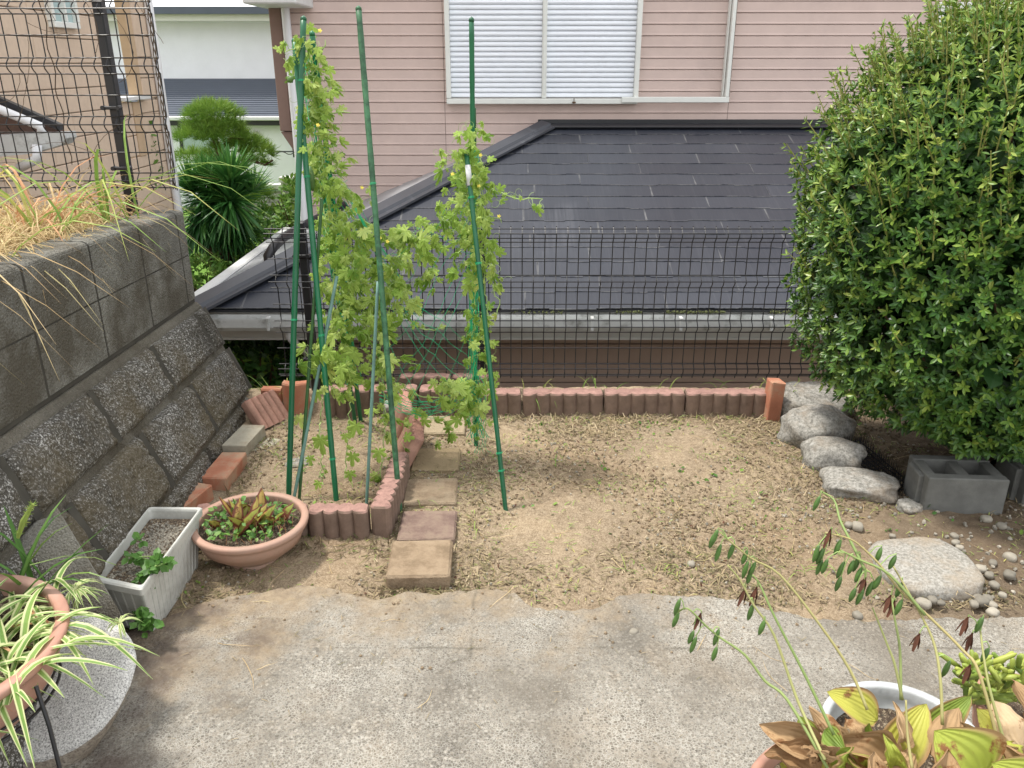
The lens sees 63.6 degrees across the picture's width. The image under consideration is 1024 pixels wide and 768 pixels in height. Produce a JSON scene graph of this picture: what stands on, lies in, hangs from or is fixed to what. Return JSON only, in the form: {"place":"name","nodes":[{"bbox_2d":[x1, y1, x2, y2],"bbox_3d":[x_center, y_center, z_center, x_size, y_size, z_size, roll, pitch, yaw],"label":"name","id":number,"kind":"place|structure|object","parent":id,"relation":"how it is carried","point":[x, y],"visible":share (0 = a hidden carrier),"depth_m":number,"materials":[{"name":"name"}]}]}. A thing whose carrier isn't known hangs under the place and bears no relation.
{"place":"outdoors","nodes":[
{"label":"outdoors","id":0,"kind":"place"},
{"bbox_2d":[4,218,117,248],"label":"terrace","id":1,"kind":"structure","parent":0,"point":[72,224],"depth_m":3.39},
{"bbox_2d":[0,175,155,256],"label":"grass tuft","id":2,"kind":"object","parent":1,"relation":"on","point":[18,248],"visible":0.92,"depth_m":2.37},
{"bbox_2d":[0,0,177,215],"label":"fence","id":3,"kind":"object","parent":1,"relation":"on","point":[108,65],"visible":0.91,"depth_m":3.36,"materials":[{"name":"metal"}]},
{"bbox_2d":[0,0,175,188],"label":"dead vine","id":4,"kind":"object","parent":3,"relation":"attached to","point":[159,85],"visible":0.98,"depth_m":3.34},
{"bbox_2d":[0,168,177,222],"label":"grass tuft","id":5,"kind":"object","parent":1,"relation":"on","point":[57,191],"visible":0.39,"depth_m":3.31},
{"bbox_2d":[0,189,178,296],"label":"dry grass","id":6,"kind":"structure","parent":1,"relation":"on","point":[6,233],"depth_m":2.83,"materials":[{"name":"plant"}]},
{"bbox_2d":[0,155,178,240],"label":"grass tuft","id":7,"kind":"object","parent":1,"relation":"on","point":[28,198],"visible":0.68,"depth_m":2.98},
{"bbox_2d":[0,165,218,260],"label":"grass tuft","id":8,"kind":"object","parent":1,"relation":"on","point":[23,198],"visible":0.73,"depth_m":2.83,"materials":[{"name":"plant"}]},
{"bbox_2d":[1,115,280,259],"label":"grass tuft","id":9,"kind":"object","parent":1,"relation":"on","point":[103,180],"visible":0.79,"depth_m":3.12,"materials":[{"name":"plant"}]},
{"bbox_2d":[0,0,191,272],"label":"beige house","id":10,"kind":"structure","parent":0,"point":[152,198],"depth_m":5.57,"materials":[{"name":"paint"}]},
{"bbox_2d":[0,96,76,171],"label":"porch roof","id":11,"kind":"structure","parent":10,"relation":"attached to","point":[19,138],"depth_m":4.25,"materials":[{"name":"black metal"}]},
{"bbox_2d":[43,0,80,28],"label":"window","id":12,"kind":"structure","parent":10,"relation":"in","point":[70,20],"depth_m":5.26,"materials":[{"name":"white glass"}]},
{"bbox_2d":[105,0,256,6],"label":"sky","id":13,"kind":"structure","parent":0,"point":[156,3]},
{"bbox_2d":[106,7,295,205],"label":"white house","id":14,"kind":"structure","parent":0,"point":[216,52],"depth_m":12.88,"materials":[{"name":"paint"}]},
{"bbox_2d":[178,126,211,154],"bbox_3d":[-4.811,-3.724,12.520,0.467,0.465,0.055,0,21,0],"label":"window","id":15,"kind":"structure","parent":14,"relation":"in","point":[199,142],"depth_m":12.54,"materials":[{"name":"glass"}]},
{"bbox_2d":[182,206,321,385],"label":"lawn","id":16,"kind":"structure","parent":0,"point":[203,271],"depth_m":6.95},
{"bbox_2d":[189,252,227,291],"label":"garden bush","id":17,"kind":"object","parent":16,"relation":"on","point":[195,262],"visible":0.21,"depth_m":7.11,"materials":[{"name":"green plant"}]},
{"bbox_2d":[171,94,280,204],"bbox_3d":[-2.989,-2.034,8.572,1.199,1.893,1.013,-9,23,-23],"label":"pine tree","id":18,"kind":"object","parent":16,"relation":"on","point":[201,122],"visible":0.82,"depth_m":8.17,"materials":[{"name":"green plant"}]},
{"bbox_2d":[177,138,281,276],"bbox_3d":[-2.575,-1.455,7.404,1.111,1.473,0.874,7,22,17],"label":"yucca tree","id":19,"kind":"object","parent":16,"relation":"on","point":[209,229],"visible":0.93,"depth_m":7.20,"materials":[{"name":"green plant"}]},
{"bbox_2d":[219,211,276,266],"bbox_3d":[-2.434,-1.233,7.671,0.696,0.820,0.735,14,25,32],"label":"garden bush","id":20,"kind":"object","parent":16,"relation":"on","point":[266,222],"visible":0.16,"depth_m":7.49,"materials":[{"name":"green plant"}]},
{"bbox_2d":[249,199,293,244],"bbox_3d":[-2.489,-1.644,8.557,0.592,0.546,0.769,0,21,0],"label":"garden bush","id":21,"kind":"object","parent":16,"relation":"on","point":[271,211],"visible":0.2,"depth_m":8.48,"materials":[{"name":"green plant"}]},
{"bbox_2d":[249,176,294,227],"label":"stone clad wall","id":22,"kind":"structure","parent":16,"relation":"on","point":[277,185],"depth_m":10.83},
{"bbox_2d":[273,172,295,231],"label":"garden bush","id":23,"kind":"object","parent":16,"relation":"on","point":[289,187],"visible":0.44,"depth_m":7.96,"materials":[{"name":"green plant"}]},
{"bbox_2d":[66,585,1023,767],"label":"concrete pavement","id":24,"kind":"structure","parent":0,"point":[362,712],"depth_m":2.13,"materials":[{"name":"concrete"}]},
{"bbox_2d":[1,662,61,767],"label":"plant stand","id":25,"kind":"object","parent":24,"relation":"on","point":[42,704],"visible":0.56,"depth_m":1.54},
{"bbox_2d":[0,574,69,737],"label":"terracotta pot","id":26,"kind":"object","parent":25,"relation":"on","point":[55,598],"visible":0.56,"depth_m":1.73,"materials":[{"name":"ceramic"}]},
{"bbox_2d":[0,496,105,598],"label":"foxtail grass","id":27,"kind":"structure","parent":26,"relation":"in","point":[26,561],"depth_m":1.95,"materials":[{"name":"green plant"}]},
{"bbox_2d":[16,502,37,538],"bbox_3d":[-1.080,0.301,1.835,0.069,0.098,0.028,0,21,0],"label":"foxtail seed head","id":28,"kind":"object","parent":27,"relation":"attached to","point":[23,521],"visible":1,"depth_m":1.83},
{"bbox_2d":[0,556,156,767],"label":"spider plant","id":29,"kind":"object","parent":26,"relation":"in","point":[21,620],"visible":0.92,"depth_m":1.72,"materials":[{"name":"green plant"}]},
{"bbox_2d":[20,508,120,620],"bbox_3d":[-1.198,0.499,2.159,0.296,0.404,0.180,0,21,0],"label":"concrete channel","id":30,"kind":"object","parent":24,"relation":"on","point":[62,542],"visible":0.52,"depth_m":2.10,"materials":[{"name":"concrete"}]},
{"bbox_2d":[21,615,136,767],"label":"granite stone","id":31,"kind":"object","parent":24,"relation":"on","point":[82,716],"visible":0.53,"depth_m":1.89,"materials":[{"name":"stone"}]},
{"bbox_2d":[126,586,1022,766],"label":"grass clippings","id":32,"kind":"object","parent":24,"relation":"on","point":[517,649],"depth_m":2.31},
{"bbox_2d":[142,585,1014,696],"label":"gravel","id":33,"kind":"structure","parent":24,"relation":"on","point":[594,618],"depth_m":2.39,"materials":[{"name":"gravel"}]},
{"bbox_2d":[751,732,821,767],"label":"hosta pot","id":34,"kind":"object","parent":24,"relation":"on","point":[762,760],"visible":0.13,"depth_m":1.66,"materials":[{"name":"ceramic"}]},
{"bbox_2d":[672,490,1023,767],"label":"hosta plant","id":35,"kind":"object","parent":34,"relation":"in","point":[943,734],"visible":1,"depth_m":1.51,"materials":[{"name":"green plant"}]},
{"bbox_2d":[822,681,974,767],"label":"grey pot","id":36,"kind":"object","parent":24,"relation":"on","point":[886,694],"visible":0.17,"depth_m":1.75,"materials":[{"name":"ceramic"}]},
{"bbox_2d":[972,673,1023,753],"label":"pot","id":37,"kind":"object","parent":24,"relation":"on","point":[1017,708],"visible":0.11,"depth_m":1.91,"materials":[{"name":"ceramic"}]},
{"bbox_2d":[938,649,1023,706],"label":"succulent plant","id":38,"kind":"object","parent":37,"relation":"in","point":[1001,676],"visible":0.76,"depth_m":1.74,"materials":[{"name":"plant"}]},
{"bbox_2d":[124,386,1023,632],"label":"soil","id":39,"kind":"structure","parent":0,"point":[534,524],"depth_m":2.89,"materials":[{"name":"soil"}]},
{"bbox_2d":[99,507,201,630],"bbox_3d":[-1.064,0.556,2.443,0.172,0.190,0.441,0,21,0],"label":"white planter","id":40,"kind":"object","parent":39,"relation":"on","point":[168,531],"visible":0.63,"depth_m":2.43,"materials":[{"name":"plastic"}]},
{"bbox_2d":[121,532,177,637],"bbox_3d":[-1.012,0.564,2.307,0.150,0.216,0.286,-3,21,-7],"label":"trailing plant","id":41,"kind":"object","parent":40,"relation":"in","point":[156,562],"visible":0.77,"depth_m":2.28,"materials":[{"name":"green plant"}]},
{"bbox_2d":[184,483,213,506],"bbox_3d":[-1.175,0.430,2.958,0.102,0.068,0.212,5,22,13],"label":"brick","id":42,"kind":"object","parent":39,"relation":"on","point":[202,493],"visible":0.36,"depth_m":2.98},
{"bbox_2d":[202,452,246,490],"bbox_3d":[-1.114,0.342,3.204,0.101,0.067,0.221,1,21,3],"label":"brick","id":43,"kind":"object","parent":39,"relation":"on","point":[226,469],"visible":0.82,"depth_m":3.16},
{"bbox_2d":[222,424,265,454],"bbox_3d":[-1.115,0.241,3.443,0.102,0.066,0.213,2,21,6],"label":"brick","id":44,"kind":"object","parent":39,"relation":"on","point":[246,438],"visible":0.76,"depth_m":3.41,"materials":[{"name":"stone"}]},
{"bbox_2d":[224,434,274,497],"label":"grass clippings","id":45,"kind":"object","parent":39,"relation":"on","point":[257,464],"depth_m":3.25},
{"bbox_2d":[191,492,308,570],"bbox_3d":[-0.837,0.498,2.663,0.366,0.142,0.366,0,21,0],"label":"terracotta bowl","id":46,"kind":"object","parent":39,"relation":"on","point":[239,553],"visible":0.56,"depth_m":2.57,"materials":[{"name":"ceramic"}]},
{"bbox_2d":[202,488,298,543],"bbox_3d":[-0.835,0.415,2.638,0.294,0.103,0.279,0,21,0],"label":"bowl plant","id":47,"kind":"object","parent":46,"relation":"on","point":[256,515],"visible":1,"depth_m":2.61,"materials":[{"name":"green plant"}]},
{"bbox_2d":[241,389,287,428],"bbox_3d":[-1.092,0.122,3.668,0.138,0.154,0.170,12,24,28],"label":"ribbed edging","id":48,"kind":"object","parent":39,"relation":"on","point":[267,409],"visible":0.92,"depth_m":3.64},
{"bbox_2d":[282,380,309,413],"bbox_3d":[-0.985,0.076,3.760,0.110,0.186,0.080,0,21,0],"label":"clay tile","id":49,"kind":"object","parent":39,"relation":"on","point":[300,394],"visible":0.53,"depth_m":3.73,"materials":[{"name":"orange brick"}]},
{"bbox_2d":[286,15,306,494],"bbox_3d":[-0.754,-0.360,2.872,0.024,1.705,0.374,9,23,21],"label":"garden pole","id":50,"kind":"object","parent":39,"relation":"on","point":[297,209],"visible":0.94,"depth_m":2.85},
{"bbox_2d":[298,199,323,499],"bbox_3d":[-0.723,-0.075,2.946,0.014,1.120,0.298,10,24,25],"label":"plant stake","id":51,"kind":"object","parent":39,"relation":"on","point":[311,338],"visible":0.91,"depth_m":2.94,"materials":[{"name":"green plastic"}]},
{"bbox_2d":[291,39,338,500],"bbox_3d":[-0.683,-0.332,2.893,0.024,1.638,0.379,-5,22,-13],"label":"garden pole","id":52,"kind":"object","parent":39,"relation":"on","point":[321,335],"visible":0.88,"depth_m":2.89,"materials":[{"name":"metal"}]},
{"bbox_2d":[293,276,338,496],"bbox_3d":[-0.716,0.056,2.966,0.013,0.859,0.302,18,28,39],"label":"plant stake","id":53,"kind":"object","parent":39,"relation":"on","point":[315,388],"visible":0.87,"depth_m":2.96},
{"bbox_2d":[273,22,386,489],"bbox_3d":[-0.627,-0.400,2.993,0.339,1.687,0.516,0,21,0],"label":"gourd vine","id":54,"kind":"object","parent":39,"relation":"on","point":[340,260],"visible":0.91,"depth_m":2.95,"materials":[{"name":"green plant"}]},
{"bbox_2d":[279,533,390,561],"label":"grass clippings","id":55,"kind":"object","parent":39,"relation":"on","point":[343,544],"depth_m":2.72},
{"bbox_2d":[309,30,362,421],"bbox_3d":[-0.677,-0.493,3.255,0.021,1.647,0.382,0,21,0],"label":"garden pole","id":56,"kind":"object","parent":39,"relation":"on","point":[313,38],"visible":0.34,"depth_m":3.12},
{"bbox_2d":[304,55,488,453],"bbox_3d":[-0.412,-0.408,3.088,0.658,1.531,0.112,0,21,0],"label":"plant net","id":57,"kind":"object","parent":56,"relation":"attached to","point":[471,312],"visible":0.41,"depth_m":3.16,"materials":[{"name":"plastic"}]},
{"bbox_2d":[308,503,370,539],"bbox_3d":[-0.582,0.478,2.795,0.200,0.140,0.072,0,21,0],"label":"edging block","id":58,"kind":"object","parent":39,"relation":"on","point":[333,520],"depth_m":2.76,"materials":[{"name":"concrete"}]},
{"bbox_2d":[323,385,370,418],"bbox_3d":[-0.746,0.089,3.756,0.207,0.156,0.088,0,21,0],"label":"edging block","id":59,"kind":"object","parent":39,"relation":"on","point":[342,411],"depth_m":3.72,"materials":[{"name":"concrete"}]},
{"bbox_2d":[365,281,378,503],"bbox_3d":[-0.499,0.071,2.933,0.012,0.857,0.175,10,24,25],"label":"plant stake","id":60,"kind":"object","parent":39,"relation":"on","point":[372,391],"visible":0.94,"depth_m":2.92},
{"bbox_2d":[355,5,402,511],"bbox_3d":[-0.450,-0.358,2.828,0.024,1.734,0.403,-6,22,-14],"label":"garden pole","id":61,"kind":"object","parent":39,"relation":"on","point":[367,117],"visible":0.94,"depth_m":2.80,"materials":[{"name":"metal"}]},
{"bbox_2d":[370,478,402,537],"bbox_3d":[-0.435,0.440,2.877,0.071,0.150,0.215,1,21,4],"label":"edging block","id":62,"kind":"object","parent":39,"relation":"on","point":[385,506],"depth_m":2.79,"materials":[{"name":"concrete"}]},
{"bbox_2d":[373,384,418,415],"bbox_3d":[-0.531,0.086,3.762,0.205,0.156,0.090,0,21,0],"label":"edging block","id":63,"kind":"object","parent":39,"relation":"on","point":[377,397],"depth_m":3.72,"materials":[{"name":"concrete"}]},
{"bbox_2d":[384,452,409,503],"bbox_3d":[-0.428,0.362,3.087,0.072,0.142,0.215,0,21,0],"label":"edging block","id":64,"kind":"object","parent":39,"relation":"on","point":[404,465],"depth_m":3.06,"materials":[{"name":"concrete"}]},
{"bbox_2d":[395,390,411,437],"bbox_3d":[-0.476,0.144,3.547,0.098,0.168,0.240,-4,22,-9],"label":"ribbed edging","id":65,"kind":"object","parent":39,"relation":"on","point":[402,416],"visible":0.41,"depth_m":3.46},
{"bbox_2d":[397,414,423,466],"bbox_3d":[-0.413,0.232,3.335,0.119,0.164,0.260,-3,21,-6],"label":"ribbed edging","id":66,"kind":"object","parent":39,"relation":"on","point":[417,432],"visible":0.64,"depth_m":3.25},
{"bbox_2d":[343,186,486,482],"bbox_3d":[-0.370,-0.191,3.125,0.557,1.111,0.324,-5,22,-13],"label":"gourd vine","id":67,"kind":"object","parent":39,"relation":"on","point":[399,237],"visible":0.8,"depth_m":3.04,"materials":[{"name":"green plant"}]},
{"bbox_2d":[386,540,452,589],"bbox_3d":[-0.290,0.572,2.613,0.201,0.059,0.207,0,21,0],"label":"paver","id":68,"kind":"object","parent":39,"relation":"on","point":[413,564],"visible":1,"depth_m":2.56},
{"bbox_2d":[400,373,450,396],"bbox_3d":[-0.400,0.030,3.838,0.234,0.156,0.063,0,21,0],"label":"edging block","id":69,"kind":"object","parent":39,"relation":"on","point":[417,378],"depth_m":3.79,"materials":[{"name":"concrete"}]},
{"bbox_2d":[397,511,456,544],"bbox_3d":[-0.287,0.504,2.830,0.196,0.058,0.195,0,21,0],"label":"paver","id":70,"kind":"object","parent":39,"relation":"on","point":[426,525],"visible":0.76,"depth_m":2.80,"materials":[{"name":"concrete"}]},
{"bbox_2d":[402,478,458,507],"bbox_3d":[-0.300,0.420,3.072,0.201,0.061,0.194,0,21,0],"label":"paver","id":71,"kind":"object","parent":39,"relation":"on","point":[423,491],"visible":0.72,"depth_m":3.04,"materials":[{"name":"concrete"}]},
{"bbox_2d":[378,578,485,597],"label":"grass clippings","id":72,"kind":"object","parent":39,"relation":"on","point":[425,589],"depth_m":2.51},
{"bbox_2d":[411,448,460,472],"bbox_3d":[-0.305,0.324,3.325,0.195,0.059,0.197,0,21,0],"label":"paver","id":73,"kind":"object","parent":39,"relation":"on","point":[430,459],"visible":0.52,"depth_m":3.30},
{"bbox_2d":[419,384,463,415],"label":"edging block","id":74,"kind":"structure","parent":39,"relation":"on","point":[424,391],"depth_m":3.72,"materials":[{"name":"concrete"}]},
{"bbox_2d":[424,416,465,436],"bbox_3d":[-0.294,0.201,3.639,0.184,0.058,0.193,0,21,0],"label":"paver","id":75,"kind":"object","parent":39,"relation":"on","point":[436,429],"visible":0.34,"depth_m":3.58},
{"bbox_2d":[469,16,477,445],"bbox_3d":[-0.144,-0.460,3.129,0.018,1.704,0.143,-3,21,-7],"label":"garden pole","id":76,"kind":"object","parent":39,"relation":"on","point":[471,69],"visible":0.38,"depth_m":2.85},
{"bbox_2d":[433,120,543,440],"bbox_3d":[-0.096,-0.330,3.070,0.382,1.254,0.298,-5,22,-12],"label":"gourd vine","id":77,"kind":"object","parent":76,"relation":"attached to","point":[478,180],"visible":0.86,"depth_m":2.96,"materials":[{"name":"green plant"}]},
{"bbox_2d":[452,373,499,388],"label":"edging block","id":78,"kind":"structure","parent":39,"relation":"on","point":[455,376],"depth_m":3.79,"materials":[{"name":"concrete"}]},
{"bbox_2d":[459,427,497,585],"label":"grass clippings","id":79,"kind":"object","parent":39,"relation":"on","point":[476,512],"depth_m":2.93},
{"bbox_2d":[464,153,507,510],"bbox_3d":[-0.086,-0.138,2.894,0.024,1.274,0.411,-8,23,-20],"label":"garden pole","id":80,"kind":"object","parent":39,"relation":"on","point":[478,263],"visible":0.98,"depth_m":2.88,"materials":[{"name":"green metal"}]},
{"bbox_2d":[468,388,520,416],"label":"edging block","id":81,"kind":"structure","parent":39,"relation":"on","point":[508,401],"depth_m":3.72,"materials":[{"name":"concrete"}]},
{"bbox_2d":[523,388,602,416],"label":"edging block","id":82,"kind":"structure","parent":39,"relation":"on","point":[569,401],"depth_m":3.72,"materials":[{"name":"concrete"}]},
{"bbox_2d":[203,418,925,602],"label":"leaf crumbs","id":83,"kind":"object","parent":39,"relation":"on","point":[624,497],"visible":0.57,"depth_m":3.05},
{"bbox_2d":[263,221,882,390],"bbox_3d":[1.058,-0.269,3.793,4.285,0.945,0.091,0,21,0],"label":"fence","id":84,"kind":"object","parent":39,"relation":"on","point":[304,258],"visible":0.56,"depth_m":3.74,"materials":[{"name":"metal"}]},
{"bbox_2d":[181,415,997,707],"bbox_3d":[0.324,0.476,2.884,2.636,0.025,1.882,0,21,0],"label":"straw","id":85,"kind":"object","parent":39,"relation":"on","point":[562,532],"visible":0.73,"depth_m":2.77,"materials":[{"name":"plant"}]},
{"bbox_2d":[170,538,1023,613],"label":"grass clippings","id":86,"kind":"object","parent":39,"relation":"on","point":[710,571],"depth_m":2.57,"materials":[{"name":"plant"}]},
{"bbox_2d":[176,409,1023,608],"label":"grass clippings","id":87,"kind":"object","parent":39,"relation":"on","point":[621,509],"depth_m":2.96,"materials":[{"name":"plant"}]},
{"bbox_2d":[184,412,1023,595],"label":"green sprouts","id":88,"kind":"object","parent":39,"relation":"on","point":[1021,532],"visible":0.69,"depth_m":3.20,"materials":[{"name":"green plant"}]},
{"bbox_2d":[486,411,781,422],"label":"grass clippings","id":89,"kind":"object","parent":39,"relation":"on","point":[558,417],"depth_m":3.71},
{"bbox_2d":[603,388,684,417],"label":"edging block","id":90,"kind":"structure","parent":39,"relation":"on","point":[641,401],"depth_m":3.72,"materials":[{"name":"concrete"}]},
{"bbox_2d":[487,411,864,438],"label":"grass clippings","id":91,"kind":"object","parent":39,"relation":"on","point":[659,423],"depth_m":3.64,"materials":[{"name":"plant"}]},
{"bbox_2d":[684,388,765,417],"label":"edging block","id":92,"kind":"structure","parent":39,"relation":"on","point":[729,402],"depth_m":3.72,"materials":[{"name":"concrete"}]},
{"bbox_2d":[763,378,785,422],"bbox_3d":[1.170,0.099,3.708,0.074,0.250,0.083,-2,21,-5],"label":"brick","id":93,"kind":"object","parent":39,"relation":"on","point":[774,389],"visible":0.58,"depth_m":3.67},
{"bbox_2d":[717,423,857,510],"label":"grass clippings","id":94,"kind":"object","parent":39,"relation":"on","point":[790,461],"depth_m":3.23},
{"bbox_2d":[777,403,856,447],"bbox_3d":[1.286,0.195,3.496,0.315,0.204,0.268,0,21,0],"label":"stone","id":95,"kind":"object","parent":39,"relation":"on","point":[799,425],"visible":0.78,"depth_m":3.41,"materials":[{"name":"stone"}]},
{"bbox_2d":[781,381,855,415],"bbox_3d":[1.370,0.086,3.789,0.364,0.168,0.328,0,21,0],"label":"stone","id":96,"kind":"object","parent":39,"relation":"on","point":[807,393],"visible":0.38,"depth_m":3.69,"materials":[{"name":"stone"}]},
{"bbox_2d":[800,436,867,471],"bbox_3d":[1.276,0.294,3.278,0.253,0.154,0.190,6,22,15],"label":"stone","id":97,"kind":"object","parent":39,"relation":"on","point":[817,452],"visible":0.73,"depth_m":3.21,"materials":[{"name":"stone"}]},
{"bbox_2d":[819,466,899,503],"bbox_3d":[1.300,0.379,3.086,0.282,0.097,0.192,5,22,14],"label":"stone","id":98,"kind":"object","parent":39,"relation":"on","point":[868,484],"visible":0.94,"depth_m":3.03,"materials":[{"name":"stone"}]},
{"bbox_2d":[844,433,906,495],"bbox_3d":[1.427,0.321,3.188,0.120,0.122,0.358,-9,23,-22],"label":"spike mat","id":99,"kind":"object","parent":39,"relation":"on","point":[885,466],"visible":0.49,"depth_m":3.20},
{"bbox_2d":[781,0,1023,466],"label":"clipped shrub","id":100,"kind":"object","parent":39,"relation":"on","point":[917,235],"visible":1,"depth_m":2.69,"materials":[{"name":"green plant"}]},
{"bbox_2d":[895,498,922,513],"bbox_3d":[1.428,0.442,2.965,0.085,0.041,0.086,-4,22,-11],"label":"stone","id":101,"kind":"object","parent":39,"relation":"on","point":[908,506],"visible":1,"depth_m":2.94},
{"bbox_2d":[867,537,984,601],"bbox_3d":[1.310,0.595,2.624,0.313,0.088,0.312,0,21,0],"label":"stepping stone","id":102,"kind":"object","parent":39,"relation":"on","point":[925,567],"visible":0.81,"depth_m":2.56,"materials":[{"name":"stone"}]},
{"bbox_2d":[903,455,1009,514],"bbox_3d":[1.603,0.369,3.004,0.290,0.150,0.190,1,21,4],"label":"hollow block","id":103,"kind":"object","parent":39,"relation":"on","point":[963,485],"depth_m":2.93,"materials":[{"name":"concrete"}]},
{"bbox_2d":[995,454,1023,505],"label":"hollow block","id":104,"kind":"object","parent":39,"relation":"on","point":[1012,472],"depth_m":3.02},
{"bbox_2d":[194,0,1011,388],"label":"pink house","id":105,"kind":"structure","parent":0,"point":[642,112],"depth_m":6.98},
{"bbox_2d":[444,0,737,103],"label":"shutter window","id":106,"kind":"structure","parent":105,"relation":"in","point":[572,48],"depth_m":7.11,"materials":[{"name":"white metal"}]},
{"bbox_2d":[782,489,1023,604],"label":"gravel","id":107,"kind":"structure","parent":0,"point":[994,527],"depth_m":2.80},
{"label":"terrace","id":108,"kind":"structure","parent":0,"visible":0},
{"bbox_2d":[0,302,251,767],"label":"retaining wall","id":109,"kind":"structure","parent":108,"relation":"on","point":[119,445],"depth_m":2.66,"materials":[{"name":"concrete"}]},
{"bbox_2d":[0,210,194,435],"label":"block wall","id":110,"kind":"structure","parent":109,"relation":"on","point":[151,292],"depth_m":2.64,"materials":[{"name":"concrete"}]},
{"bbox_2d":[0,205,212,379],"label":"dry grass","id":111,"kind":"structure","parent":110,"relation":"on","point":[19,294],"depth_m":2.41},
{"bbox_2d":[257,414,843,581],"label":"weeds","id":112,"kind":"object","parent":108,"relation":"on","point":[555,466],"visible":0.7,"depth_m":3.24,"materials":[{"name":"green plant"}]},
{"label":"ground","id":113,"kind":"structure","parent":0,"visible":0},
{"bbox_2d":[222,340,369,388],"bbox_3d":[-1.720,-0.106,5.912,1.525,0.670,0.768,0,21,0],"label":"garden bush","id":114,"kind":"object","parent":113,"relation":"on","point":[266,347],"visible":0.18,"depth_m":5.69,"materials":[{"name":"green plant"}]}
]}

